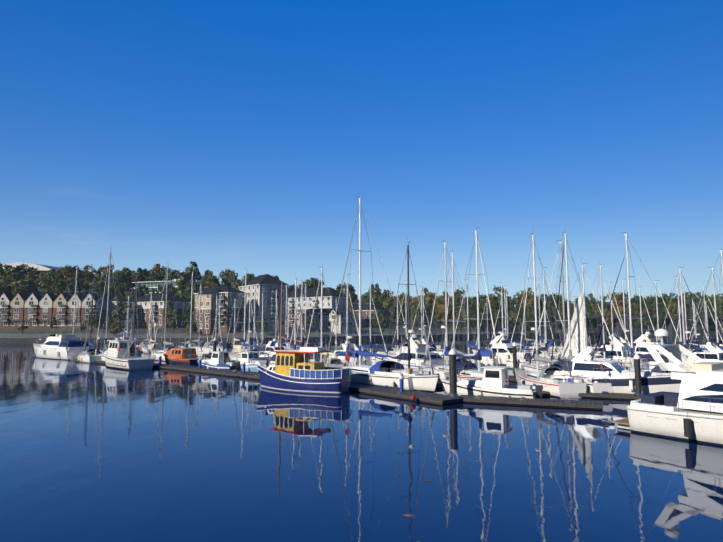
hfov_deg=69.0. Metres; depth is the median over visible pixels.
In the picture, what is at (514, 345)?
pile
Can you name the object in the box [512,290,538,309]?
tree
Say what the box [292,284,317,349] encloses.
yacht
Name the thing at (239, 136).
sky
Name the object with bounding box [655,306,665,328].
tree
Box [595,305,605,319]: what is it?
tree
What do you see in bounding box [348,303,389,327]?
block
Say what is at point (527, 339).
yacht
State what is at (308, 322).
tree
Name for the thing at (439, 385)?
finger
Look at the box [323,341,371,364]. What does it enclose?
cruiser
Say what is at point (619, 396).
pontoon
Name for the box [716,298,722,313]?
tree
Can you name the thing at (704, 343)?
yacht
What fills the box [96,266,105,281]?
tree
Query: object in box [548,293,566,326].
tree
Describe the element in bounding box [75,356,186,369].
pontoon
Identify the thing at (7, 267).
tree
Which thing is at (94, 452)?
water
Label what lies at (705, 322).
yacht
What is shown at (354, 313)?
tree
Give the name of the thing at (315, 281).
tree
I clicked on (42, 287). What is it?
tree
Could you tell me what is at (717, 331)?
yacht
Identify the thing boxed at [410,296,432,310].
tree
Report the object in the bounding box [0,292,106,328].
terrace
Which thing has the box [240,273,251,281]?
tree
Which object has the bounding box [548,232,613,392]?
yacht
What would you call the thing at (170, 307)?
tree
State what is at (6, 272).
tree
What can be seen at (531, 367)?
yacht
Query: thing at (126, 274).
tree
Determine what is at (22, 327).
tree
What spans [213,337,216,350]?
pile
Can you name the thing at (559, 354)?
yacht
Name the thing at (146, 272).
tree
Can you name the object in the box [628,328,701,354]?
cruiser
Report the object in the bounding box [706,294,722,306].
tree
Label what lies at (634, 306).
tree
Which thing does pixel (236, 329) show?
yacht
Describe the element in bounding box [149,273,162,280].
tree
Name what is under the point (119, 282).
tree
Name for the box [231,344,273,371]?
motorboat
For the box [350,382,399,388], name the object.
finger
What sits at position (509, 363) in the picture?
yacht
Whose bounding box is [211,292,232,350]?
yacht
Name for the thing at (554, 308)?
tree
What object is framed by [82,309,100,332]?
tree
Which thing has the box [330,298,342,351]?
yacht
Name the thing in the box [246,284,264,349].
yacht
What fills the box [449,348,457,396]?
pile
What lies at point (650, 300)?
tree
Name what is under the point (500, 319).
tree
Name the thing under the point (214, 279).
tree
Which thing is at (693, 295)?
tree
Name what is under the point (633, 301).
tree
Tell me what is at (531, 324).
tree
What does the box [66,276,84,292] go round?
tree
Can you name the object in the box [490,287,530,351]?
yacht
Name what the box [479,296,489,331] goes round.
tree
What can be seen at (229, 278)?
tree
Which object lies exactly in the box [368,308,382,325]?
tree
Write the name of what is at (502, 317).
yacht
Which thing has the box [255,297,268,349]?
yacht
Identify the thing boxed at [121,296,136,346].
yacht
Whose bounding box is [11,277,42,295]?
tree
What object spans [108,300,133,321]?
tree
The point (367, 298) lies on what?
tree
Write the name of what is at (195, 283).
tree
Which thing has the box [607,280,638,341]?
yacht
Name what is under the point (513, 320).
tree
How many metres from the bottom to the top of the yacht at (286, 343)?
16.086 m
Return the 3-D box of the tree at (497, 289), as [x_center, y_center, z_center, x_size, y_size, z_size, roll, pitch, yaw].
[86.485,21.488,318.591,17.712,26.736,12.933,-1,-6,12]
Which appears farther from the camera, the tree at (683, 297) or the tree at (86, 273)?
the tree at (683, 297)
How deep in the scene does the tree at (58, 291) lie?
263.91 m
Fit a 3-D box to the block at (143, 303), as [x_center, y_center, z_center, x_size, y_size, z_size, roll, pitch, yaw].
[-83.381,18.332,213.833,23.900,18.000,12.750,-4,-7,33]
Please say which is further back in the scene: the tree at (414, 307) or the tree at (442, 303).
the tree at (442, 303)
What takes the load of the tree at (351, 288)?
on the bank ground
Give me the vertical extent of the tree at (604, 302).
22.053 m
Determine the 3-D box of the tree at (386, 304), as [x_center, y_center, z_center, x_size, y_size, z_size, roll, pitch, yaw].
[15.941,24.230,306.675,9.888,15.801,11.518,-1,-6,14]
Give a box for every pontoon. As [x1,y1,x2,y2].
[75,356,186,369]
[175,359,259,379]
[349,377,464,404]
[458,395,602,409]
[542,376,644,399]
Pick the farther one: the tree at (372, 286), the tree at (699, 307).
the tree at (372, 286)
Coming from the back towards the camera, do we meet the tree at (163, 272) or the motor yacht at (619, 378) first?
the tree at (163, 272)
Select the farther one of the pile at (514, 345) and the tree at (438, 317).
the tree at (438, 317)
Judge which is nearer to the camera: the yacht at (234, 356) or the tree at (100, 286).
the yacht at (234, 356)
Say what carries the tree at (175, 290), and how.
on the bank ground
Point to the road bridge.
(670, 329)
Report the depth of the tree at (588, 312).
309.51 m
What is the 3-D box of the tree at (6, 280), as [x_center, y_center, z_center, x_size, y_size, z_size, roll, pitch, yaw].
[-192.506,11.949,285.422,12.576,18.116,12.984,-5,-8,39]
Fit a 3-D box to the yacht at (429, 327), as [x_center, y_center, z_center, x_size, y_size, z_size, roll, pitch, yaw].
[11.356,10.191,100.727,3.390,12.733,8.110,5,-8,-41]
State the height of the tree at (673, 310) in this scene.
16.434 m
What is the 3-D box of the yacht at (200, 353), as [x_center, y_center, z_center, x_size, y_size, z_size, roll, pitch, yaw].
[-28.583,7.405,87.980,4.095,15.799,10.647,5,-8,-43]
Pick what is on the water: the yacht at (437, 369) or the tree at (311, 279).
the yacht at (437, 369)
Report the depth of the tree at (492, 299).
304.43 m
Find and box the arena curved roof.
[2,262,95,283]
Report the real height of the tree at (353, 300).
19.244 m
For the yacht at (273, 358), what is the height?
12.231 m
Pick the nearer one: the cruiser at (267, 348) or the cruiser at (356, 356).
the cruiser at (356, 356)
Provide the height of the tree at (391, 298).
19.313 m
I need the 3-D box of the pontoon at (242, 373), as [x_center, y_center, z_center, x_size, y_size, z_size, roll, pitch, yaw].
[-12.167,10.679,56.371,27.012,1.660,2.460,-5,-8,43]
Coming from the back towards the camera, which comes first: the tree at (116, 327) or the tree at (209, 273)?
the tree at (209, 273)
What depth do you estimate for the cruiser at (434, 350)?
72.42 m
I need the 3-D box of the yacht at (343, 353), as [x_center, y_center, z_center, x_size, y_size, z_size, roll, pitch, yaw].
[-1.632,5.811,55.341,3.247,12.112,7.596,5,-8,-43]
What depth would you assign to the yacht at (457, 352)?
58.80 m
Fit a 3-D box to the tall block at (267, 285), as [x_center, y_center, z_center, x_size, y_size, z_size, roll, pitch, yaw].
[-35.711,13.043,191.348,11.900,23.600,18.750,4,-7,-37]
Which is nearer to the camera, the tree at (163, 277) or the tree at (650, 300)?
the tree at (650, 300)
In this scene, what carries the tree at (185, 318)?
on the bank ground
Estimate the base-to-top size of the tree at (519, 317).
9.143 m
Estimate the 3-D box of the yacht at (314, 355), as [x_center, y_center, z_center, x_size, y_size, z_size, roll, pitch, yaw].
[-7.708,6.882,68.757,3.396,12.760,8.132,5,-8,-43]
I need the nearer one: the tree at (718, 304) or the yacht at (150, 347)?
the yacht at (150, 347)
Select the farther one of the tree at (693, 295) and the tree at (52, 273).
the tree at (693, 295)
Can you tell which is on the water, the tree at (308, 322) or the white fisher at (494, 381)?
the white fisher at (494, 381)
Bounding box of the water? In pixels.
[0,335,722,541]
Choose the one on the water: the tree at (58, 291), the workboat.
the workboat
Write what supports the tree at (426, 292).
on the bank ground
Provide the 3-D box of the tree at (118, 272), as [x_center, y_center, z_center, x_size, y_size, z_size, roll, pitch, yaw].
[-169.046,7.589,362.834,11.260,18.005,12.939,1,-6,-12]
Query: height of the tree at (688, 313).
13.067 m
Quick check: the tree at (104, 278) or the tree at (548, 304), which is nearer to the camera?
the tree at (104, 278)
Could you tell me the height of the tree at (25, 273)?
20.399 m
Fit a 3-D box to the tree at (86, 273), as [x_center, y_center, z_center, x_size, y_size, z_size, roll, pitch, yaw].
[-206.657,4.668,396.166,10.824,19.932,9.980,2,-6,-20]
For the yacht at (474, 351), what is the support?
on the water
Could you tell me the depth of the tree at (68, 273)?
351.10 m
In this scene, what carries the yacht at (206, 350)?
on the water
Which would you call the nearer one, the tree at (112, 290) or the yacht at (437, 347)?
the yacht at (437, 347)
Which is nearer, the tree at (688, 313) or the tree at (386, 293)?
the tree at (688, 313)
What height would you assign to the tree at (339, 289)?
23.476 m
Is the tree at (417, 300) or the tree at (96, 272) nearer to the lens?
the tree at (417, 300)
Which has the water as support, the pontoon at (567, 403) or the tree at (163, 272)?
the pontoon at (567, 403)
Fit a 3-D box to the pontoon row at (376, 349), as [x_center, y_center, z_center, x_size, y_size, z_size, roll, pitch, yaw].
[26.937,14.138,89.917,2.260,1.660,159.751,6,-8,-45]
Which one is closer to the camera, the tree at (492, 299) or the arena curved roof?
the tree at (492, 299)
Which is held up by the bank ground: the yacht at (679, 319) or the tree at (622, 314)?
the tree at (622, 314)
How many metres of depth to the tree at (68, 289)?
237.66 m
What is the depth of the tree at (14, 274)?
308.80 m
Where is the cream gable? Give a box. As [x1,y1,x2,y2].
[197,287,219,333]
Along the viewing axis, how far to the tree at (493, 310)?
264.24 m
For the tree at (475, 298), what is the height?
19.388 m
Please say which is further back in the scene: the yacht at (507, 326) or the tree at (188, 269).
the tree at (188, 269)
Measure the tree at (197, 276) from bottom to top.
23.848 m
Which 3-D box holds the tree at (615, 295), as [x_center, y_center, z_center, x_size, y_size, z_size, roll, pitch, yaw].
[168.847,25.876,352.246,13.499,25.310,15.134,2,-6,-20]
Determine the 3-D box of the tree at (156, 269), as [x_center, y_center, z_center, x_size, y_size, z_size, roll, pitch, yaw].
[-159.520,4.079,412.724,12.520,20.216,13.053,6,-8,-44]
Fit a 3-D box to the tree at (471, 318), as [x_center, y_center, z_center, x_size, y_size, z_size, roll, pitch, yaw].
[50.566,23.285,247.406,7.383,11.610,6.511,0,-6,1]
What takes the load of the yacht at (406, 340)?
on the water
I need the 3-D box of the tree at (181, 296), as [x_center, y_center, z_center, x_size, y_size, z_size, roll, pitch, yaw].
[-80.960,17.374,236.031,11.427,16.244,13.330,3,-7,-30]
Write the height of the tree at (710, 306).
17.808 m
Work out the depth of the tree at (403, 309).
315.68 m
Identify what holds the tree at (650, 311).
on the bank ground
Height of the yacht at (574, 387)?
14.978 m
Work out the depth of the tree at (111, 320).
181.67 m
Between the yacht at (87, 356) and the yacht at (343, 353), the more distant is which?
the yacht at (87, 356)
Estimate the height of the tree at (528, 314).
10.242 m
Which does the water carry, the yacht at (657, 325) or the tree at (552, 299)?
the yacht at (657, 325)
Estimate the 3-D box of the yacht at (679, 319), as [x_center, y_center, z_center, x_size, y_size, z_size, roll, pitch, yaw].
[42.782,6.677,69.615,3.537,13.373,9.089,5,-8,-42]
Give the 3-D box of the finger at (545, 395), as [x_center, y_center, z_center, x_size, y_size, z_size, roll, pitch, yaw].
[13.265,9.832,43.078,0.910,0.620,7.152,1,-6,-9]
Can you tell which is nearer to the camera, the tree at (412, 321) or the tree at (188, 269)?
the tree at (412, 321)
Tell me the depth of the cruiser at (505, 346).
70.89 m
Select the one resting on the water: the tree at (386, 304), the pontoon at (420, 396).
the pontoon at (420, 396)
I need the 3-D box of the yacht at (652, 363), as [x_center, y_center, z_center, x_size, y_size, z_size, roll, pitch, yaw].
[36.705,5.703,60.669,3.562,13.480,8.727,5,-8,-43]
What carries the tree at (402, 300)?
on the bank ground
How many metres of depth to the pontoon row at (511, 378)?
53.98 m
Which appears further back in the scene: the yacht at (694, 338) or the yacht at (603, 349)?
the yacht at (694, 338)
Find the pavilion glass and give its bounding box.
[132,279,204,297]
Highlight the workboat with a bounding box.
[103,322,153,369]
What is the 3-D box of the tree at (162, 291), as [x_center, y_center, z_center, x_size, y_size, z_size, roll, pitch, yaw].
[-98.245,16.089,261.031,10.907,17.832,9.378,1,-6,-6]
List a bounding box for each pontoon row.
[172,345,516,381]
[252,340,560,359]
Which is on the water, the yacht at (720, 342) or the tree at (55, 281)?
the yacht at (720, 342)
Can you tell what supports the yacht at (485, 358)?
on the water
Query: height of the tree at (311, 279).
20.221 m
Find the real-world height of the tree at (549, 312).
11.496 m
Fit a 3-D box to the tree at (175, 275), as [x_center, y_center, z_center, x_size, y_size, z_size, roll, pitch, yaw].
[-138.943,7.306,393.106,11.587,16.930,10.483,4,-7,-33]
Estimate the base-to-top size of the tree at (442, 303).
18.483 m
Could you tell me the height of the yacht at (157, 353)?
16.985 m
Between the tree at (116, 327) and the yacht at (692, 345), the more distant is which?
the tree at (116, 327)
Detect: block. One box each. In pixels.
[132,294,188,328]
[193,286,247,333]
[238,274,289,330]
[287,287,346,326]
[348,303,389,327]
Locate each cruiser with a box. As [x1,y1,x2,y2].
[259,338,293,356]
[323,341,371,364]
[376,328,445,370]
[417,332,450,359]
[489,333,543,365]
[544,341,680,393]
[594,333,647,367]
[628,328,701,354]
[659,337,722,362]
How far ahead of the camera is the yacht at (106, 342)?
81.85 m
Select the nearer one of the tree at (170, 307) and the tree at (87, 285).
the tree at (170, 307)
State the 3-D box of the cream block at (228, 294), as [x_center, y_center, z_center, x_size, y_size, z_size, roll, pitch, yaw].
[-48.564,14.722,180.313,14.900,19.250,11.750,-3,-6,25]
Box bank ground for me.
[0,282,721,342]
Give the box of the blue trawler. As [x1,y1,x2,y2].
[257,281,351,394]
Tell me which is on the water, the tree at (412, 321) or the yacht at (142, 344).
the yacht at (142, 344)
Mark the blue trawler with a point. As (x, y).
(294, 371)
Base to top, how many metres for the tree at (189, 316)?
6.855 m
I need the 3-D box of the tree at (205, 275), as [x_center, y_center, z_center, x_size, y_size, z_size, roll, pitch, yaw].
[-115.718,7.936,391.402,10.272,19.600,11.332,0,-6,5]
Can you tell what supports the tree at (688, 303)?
on the bank ground
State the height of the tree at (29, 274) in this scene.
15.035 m
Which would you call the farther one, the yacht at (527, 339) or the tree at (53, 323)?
the tree at (53, 323)
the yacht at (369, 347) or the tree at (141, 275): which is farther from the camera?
the tree at (141, 275)
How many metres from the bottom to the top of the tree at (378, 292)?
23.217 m
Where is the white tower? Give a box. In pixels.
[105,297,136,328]
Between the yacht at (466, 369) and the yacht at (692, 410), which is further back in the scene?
the yacht at (466, 369)
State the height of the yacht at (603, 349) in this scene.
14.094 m
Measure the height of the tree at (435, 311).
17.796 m
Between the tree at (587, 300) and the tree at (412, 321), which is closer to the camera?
the tree at (412, 321)
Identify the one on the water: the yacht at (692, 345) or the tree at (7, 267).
the yacht at (692, 345)
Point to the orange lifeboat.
(182, 356)
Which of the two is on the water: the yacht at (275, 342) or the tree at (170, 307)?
the yacht at (275, 342)
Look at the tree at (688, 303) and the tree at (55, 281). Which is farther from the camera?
the tree at (688, 303)
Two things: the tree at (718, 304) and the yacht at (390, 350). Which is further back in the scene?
the tree at (718, 304)
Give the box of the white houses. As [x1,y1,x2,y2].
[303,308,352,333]
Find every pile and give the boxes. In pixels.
[97,336,99,349]
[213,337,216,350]
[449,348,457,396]
[512,342,516,375]
[633,353,642,399]
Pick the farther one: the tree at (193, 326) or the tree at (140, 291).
the tree at (140, 291)
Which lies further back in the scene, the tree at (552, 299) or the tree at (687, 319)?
the tree at (552, 299)
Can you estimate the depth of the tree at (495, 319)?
273.54 m
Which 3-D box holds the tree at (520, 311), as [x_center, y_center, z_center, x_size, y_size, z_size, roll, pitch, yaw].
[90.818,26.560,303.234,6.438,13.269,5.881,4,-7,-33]
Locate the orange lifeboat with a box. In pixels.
[163,346,205,366]
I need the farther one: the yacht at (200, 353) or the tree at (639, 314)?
the tree at (639, 314)
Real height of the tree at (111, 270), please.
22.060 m
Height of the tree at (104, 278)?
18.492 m
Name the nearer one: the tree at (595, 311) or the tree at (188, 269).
the tree at (595, 311)
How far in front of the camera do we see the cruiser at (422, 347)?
57.96 m
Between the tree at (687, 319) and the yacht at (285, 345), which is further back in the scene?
the tree at (687, 319)
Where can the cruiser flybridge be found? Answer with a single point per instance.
(60, 346)
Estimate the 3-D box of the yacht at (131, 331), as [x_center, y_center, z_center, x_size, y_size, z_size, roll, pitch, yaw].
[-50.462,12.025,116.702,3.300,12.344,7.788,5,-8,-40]
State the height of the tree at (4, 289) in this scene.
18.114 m
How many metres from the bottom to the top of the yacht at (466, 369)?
15.529 m
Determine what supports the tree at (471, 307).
on the bank ground
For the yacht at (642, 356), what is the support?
on the water
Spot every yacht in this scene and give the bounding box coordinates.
[63,265,82,339]
[76,278,104,362]
[92,249,119,360]
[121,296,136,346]
[125,278,142,355]
[129,304,139,344]
[136,292,155,351]
[144,264,180,360]
[144,301,161,353]
[170,268,204,357]
[188,284,209,353]
[203,297,222,352]
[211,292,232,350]
[226,296,247,348]
[229,270,270,363]
[232,290,258,352]
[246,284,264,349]
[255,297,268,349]
[269,273,310,364]
[269,289,279,345]
[279,284,293,347]
[282,304,296,349]
[289,277,325,361]
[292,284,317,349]
[306,263,354,366]
[317,274,366,365]
[324,198,428,390]
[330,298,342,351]
[350,284,387,364]
[371,237,442,391]
[377,294,407,355]
[392,280,424,350]
[400,285,441,348]
[410,287,445,351]
[414,299,436,348]
[420,235,492,379]
[442,227,512,382]
[443,252,483,369]
[451,279,499,365]
[472,297,499,353]
[485,284,528,352]
[489,287,529,351]
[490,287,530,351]
[506,267,566,369]
[508,231,585,397]
[511,289,554,357]
[514,307,534,345]
[521,281,563,351]
[523,240,627,371]
[529,302,558,359]
[533,258,624,371]
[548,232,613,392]
[554,296,593,358]
[560,261,642,367]
[590,232,704,374]
[592,282,626,352]
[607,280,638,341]
[612,325,722,445]
[623,287,656,345]
[633,280,679,340]
[639,267,713,368]
[659,276,712,348]
[673,250,722,355]
[673,287,722,349]
[675,290,707,352]
[682,302,707,349]
[683,297,709,347]
[685,295,722,346]
[688,267,722,349]
[689,301,722,351]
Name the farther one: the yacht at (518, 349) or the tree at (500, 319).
the tree at (500, 319)
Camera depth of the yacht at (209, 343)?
104.22 m
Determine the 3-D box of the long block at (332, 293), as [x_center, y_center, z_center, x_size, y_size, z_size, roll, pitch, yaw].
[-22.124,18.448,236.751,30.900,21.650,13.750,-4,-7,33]
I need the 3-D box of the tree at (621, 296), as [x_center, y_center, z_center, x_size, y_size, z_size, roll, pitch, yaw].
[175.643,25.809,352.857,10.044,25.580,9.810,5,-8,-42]
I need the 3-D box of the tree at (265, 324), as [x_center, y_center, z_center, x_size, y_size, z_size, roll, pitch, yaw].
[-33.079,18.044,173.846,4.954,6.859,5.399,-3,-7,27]
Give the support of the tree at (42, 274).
on the bank ground
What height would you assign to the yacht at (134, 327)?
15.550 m
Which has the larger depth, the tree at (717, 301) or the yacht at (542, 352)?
the tree at (717, 301)
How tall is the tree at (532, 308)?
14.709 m
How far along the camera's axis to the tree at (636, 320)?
313.71 m
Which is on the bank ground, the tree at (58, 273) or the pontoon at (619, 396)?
the tree at (58, 273)
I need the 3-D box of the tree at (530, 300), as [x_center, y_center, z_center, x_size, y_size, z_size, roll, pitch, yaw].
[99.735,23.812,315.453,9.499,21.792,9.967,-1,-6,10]
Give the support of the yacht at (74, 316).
on the water
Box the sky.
[0,0,722,305]
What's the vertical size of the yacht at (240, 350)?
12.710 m
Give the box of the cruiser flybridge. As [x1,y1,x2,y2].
[33,326,92,359]
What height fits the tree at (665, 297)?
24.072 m
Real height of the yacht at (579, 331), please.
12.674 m
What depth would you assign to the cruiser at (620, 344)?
63.12 m
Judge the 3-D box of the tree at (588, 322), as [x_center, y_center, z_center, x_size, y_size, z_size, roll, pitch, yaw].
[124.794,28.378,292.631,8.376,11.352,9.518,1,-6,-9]
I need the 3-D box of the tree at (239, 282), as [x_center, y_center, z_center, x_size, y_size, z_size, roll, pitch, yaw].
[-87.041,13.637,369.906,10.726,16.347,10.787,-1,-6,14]
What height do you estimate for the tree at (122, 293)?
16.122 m
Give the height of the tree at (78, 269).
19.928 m
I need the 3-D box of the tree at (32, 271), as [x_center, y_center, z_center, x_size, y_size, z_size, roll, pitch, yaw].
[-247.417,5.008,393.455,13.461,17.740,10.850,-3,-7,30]
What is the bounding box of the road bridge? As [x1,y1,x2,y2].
[540,315,722,334]
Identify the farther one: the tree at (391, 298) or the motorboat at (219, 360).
the tree at (391, 298)
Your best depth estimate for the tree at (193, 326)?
166.26 m
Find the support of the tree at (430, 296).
on the bank ground
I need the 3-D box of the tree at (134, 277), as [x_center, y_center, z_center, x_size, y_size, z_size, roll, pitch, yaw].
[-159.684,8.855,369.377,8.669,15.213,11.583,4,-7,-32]
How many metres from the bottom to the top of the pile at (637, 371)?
4.450 m
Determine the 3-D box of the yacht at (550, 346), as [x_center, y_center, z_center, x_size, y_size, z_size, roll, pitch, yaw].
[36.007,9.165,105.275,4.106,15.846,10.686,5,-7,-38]
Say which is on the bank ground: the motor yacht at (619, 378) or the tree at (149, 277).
the tree at (149, 277)
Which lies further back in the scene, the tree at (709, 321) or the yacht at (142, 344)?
the tree at (709, 321)
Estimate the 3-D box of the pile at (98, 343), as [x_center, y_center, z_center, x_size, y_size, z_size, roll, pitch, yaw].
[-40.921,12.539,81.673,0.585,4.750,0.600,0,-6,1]
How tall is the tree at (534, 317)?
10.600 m
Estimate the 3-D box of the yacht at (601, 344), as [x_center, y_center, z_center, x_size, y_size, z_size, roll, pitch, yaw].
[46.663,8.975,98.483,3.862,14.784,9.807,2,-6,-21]
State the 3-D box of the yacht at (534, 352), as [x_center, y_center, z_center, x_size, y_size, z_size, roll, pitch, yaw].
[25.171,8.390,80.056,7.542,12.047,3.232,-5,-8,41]
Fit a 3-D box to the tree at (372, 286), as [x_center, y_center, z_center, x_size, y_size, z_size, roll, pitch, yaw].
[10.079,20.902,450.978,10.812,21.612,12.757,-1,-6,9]
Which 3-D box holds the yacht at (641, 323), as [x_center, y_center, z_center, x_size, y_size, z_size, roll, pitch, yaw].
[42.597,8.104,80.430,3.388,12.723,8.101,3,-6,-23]
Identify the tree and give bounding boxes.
[0,264,19,276]
[0,270,17,277]
[0,276,18,294]
[0,284,9,293]
[9,265,25,282]
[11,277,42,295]
[17,324,27,333]
[18,263,28,275]
[23,266,40,279]
[25,272,36,279]
[37,272,46,289]
[39,269,65,283]
[39,277,51,289]
[41,276,66,294]
[48,317,59,332]
[53,286,64,295]
[55,266,75,276]
[58,267,83,289]
[65,285,72,295]
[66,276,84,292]
[71,265,83,278]
[82,264,94,280]
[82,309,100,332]
[83,277,94,294]
[90,273,115,287]
[91,269,101,280]
[94,280,106,293]
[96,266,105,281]
[98,264,113,280]
[100,282,126,298]
[108,269,125,282]
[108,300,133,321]
[108,318,113,326]
[109,317,124,335]
[112,285,125,298]
[114,277,128,292]
[122,270,131,289]
[127,273,140,291]
[130,268,147,281]
[130,284,154,299]
[136,268,149,280]
[146,272,155,281]
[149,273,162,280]
[150,264,165,273]
[155,286,174,295]
[159,283,177,294]
[160,268,174,280]
[160,275,170,280]
[161,299,178,328]
[166,309,179,332]
[168,270,183,280]
[176,272,191,294]
[177,266,194,277]
[177,292,194,309]
[179,304,194,323]
[184,280,199,308]
[186,321,198,334]
[187,311,194,323]
[189,261,203,281]
[199,269,209,281]
[203,271,213,287]
[207,275,220,287]
[218,268,238,285]
[231,279,241,287]
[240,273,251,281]
[253,316,269,332]
[302,316,316,335]
[305,277,320,287]
[308,279,324,287]
[336,283,345,292]
[343,282,357,300]
[344,291,357,305]
[349,307,358,320]
[358,292,379,305]
[367,284,374,293]
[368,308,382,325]
[372,284,381,297]
[376,316,387,331]
[381,294,396,320]
[381,299,395,317]
[382,289,392,296]
[393,302,407,322]
[398,296,411,305]
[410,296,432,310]
[410,312,420,332]
[411,301,430,327]
[420,287,429,298]
[424,292,439,323]
[430,299,437,322]
[433,295,451,310]
[435,307,444,322]
[437,306,454,324]
[448,288,464,315]
[451,311,462,331]
[457,297,476,327]
[461,308,476,325]
[471,296,481,325]
[471,310,476,323]
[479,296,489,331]
[484,294,500,311]
[487,303,494,322]
[490,311,499,325]
[493,285,517,325]
[499,296,510,327]
[503,311,521,329]
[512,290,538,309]
[515,314,522,326]
[517,306,522,327]
[520,292,533,313]
[520,312,537,328]
[525,314,538,331]
[526,303,542,315]
[526,311,543,327]
[536,294,553,310]
[540,309,554,323]
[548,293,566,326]
[551,305,562,327]
[560,300,573,314]
[583,296,590,310]
[586,313,595,325]
[587,308,594,328]
[591,306,600,327]
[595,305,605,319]
[596,296,610,326]
[603,312,614,330]
[607,291,625,312]
[614,311,627,324]
[618,291,628,323]
[623,309,640,328]
[625,303,638,324]
[631,295,647,304]
[635,310,648,325]
[639,295,661,326]
[642,304,654,327]
[653,293,677,314]
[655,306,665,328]
[662,302,678,321]
[674,293,698,304]
[675,313,690,329]
[680,296,698,325]
[682,291,699,300]
[686,308,693,326]
[695,302,707,327]
[701,300,719,328]
[701,311,712,325]
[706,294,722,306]
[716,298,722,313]
[717,300,722,311]
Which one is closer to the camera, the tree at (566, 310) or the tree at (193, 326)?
the tree at (193, 326)
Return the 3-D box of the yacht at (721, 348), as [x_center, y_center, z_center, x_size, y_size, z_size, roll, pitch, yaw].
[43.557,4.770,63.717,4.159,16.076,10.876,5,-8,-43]
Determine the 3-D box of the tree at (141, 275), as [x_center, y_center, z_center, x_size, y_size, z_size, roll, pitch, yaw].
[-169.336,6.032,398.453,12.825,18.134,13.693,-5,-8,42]
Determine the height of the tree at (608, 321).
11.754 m
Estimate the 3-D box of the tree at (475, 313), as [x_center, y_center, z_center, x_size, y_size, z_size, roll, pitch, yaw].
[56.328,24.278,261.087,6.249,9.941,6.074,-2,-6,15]
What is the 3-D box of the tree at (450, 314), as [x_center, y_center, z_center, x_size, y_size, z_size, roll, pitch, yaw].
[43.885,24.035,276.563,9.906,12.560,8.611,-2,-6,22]
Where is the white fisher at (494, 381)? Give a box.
[441,356,542,398]
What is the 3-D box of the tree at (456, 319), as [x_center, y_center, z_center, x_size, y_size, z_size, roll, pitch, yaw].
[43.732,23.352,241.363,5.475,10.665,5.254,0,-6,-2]
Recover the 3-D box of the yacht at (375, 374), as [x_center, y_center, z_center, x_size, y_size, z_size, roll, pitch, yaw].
[0.198,1.708,50.850,4.991,19.692,13.869,5,-8,-43]
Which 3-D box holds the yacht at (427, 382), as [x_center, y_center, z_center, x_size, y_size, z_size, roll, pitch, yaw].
[4.014,3.969,47.668,3.750,14.300,9.856,3,-7,-29]
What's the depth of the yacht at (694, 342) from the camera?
92.54 m
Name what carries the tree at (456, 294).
on the bank ground
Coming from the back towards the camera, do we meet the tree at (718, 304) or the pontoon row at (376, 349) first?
the tree at (718, 304)
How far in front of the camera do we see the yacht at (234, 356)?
76.79 m
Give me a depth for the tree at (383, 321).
209.21 m
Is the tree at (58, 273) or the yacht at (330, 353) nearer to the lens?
the yacht at (330, 353)
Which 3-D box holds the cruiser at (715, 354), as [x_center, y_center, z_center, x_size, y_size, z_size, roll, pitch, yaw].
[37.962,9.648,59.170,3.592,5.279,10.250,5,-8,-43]
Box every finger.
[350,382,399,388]
[436,383,443,387]
[509,383,550,397]
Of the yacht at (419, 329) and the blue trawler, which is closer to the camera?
the blue trawler

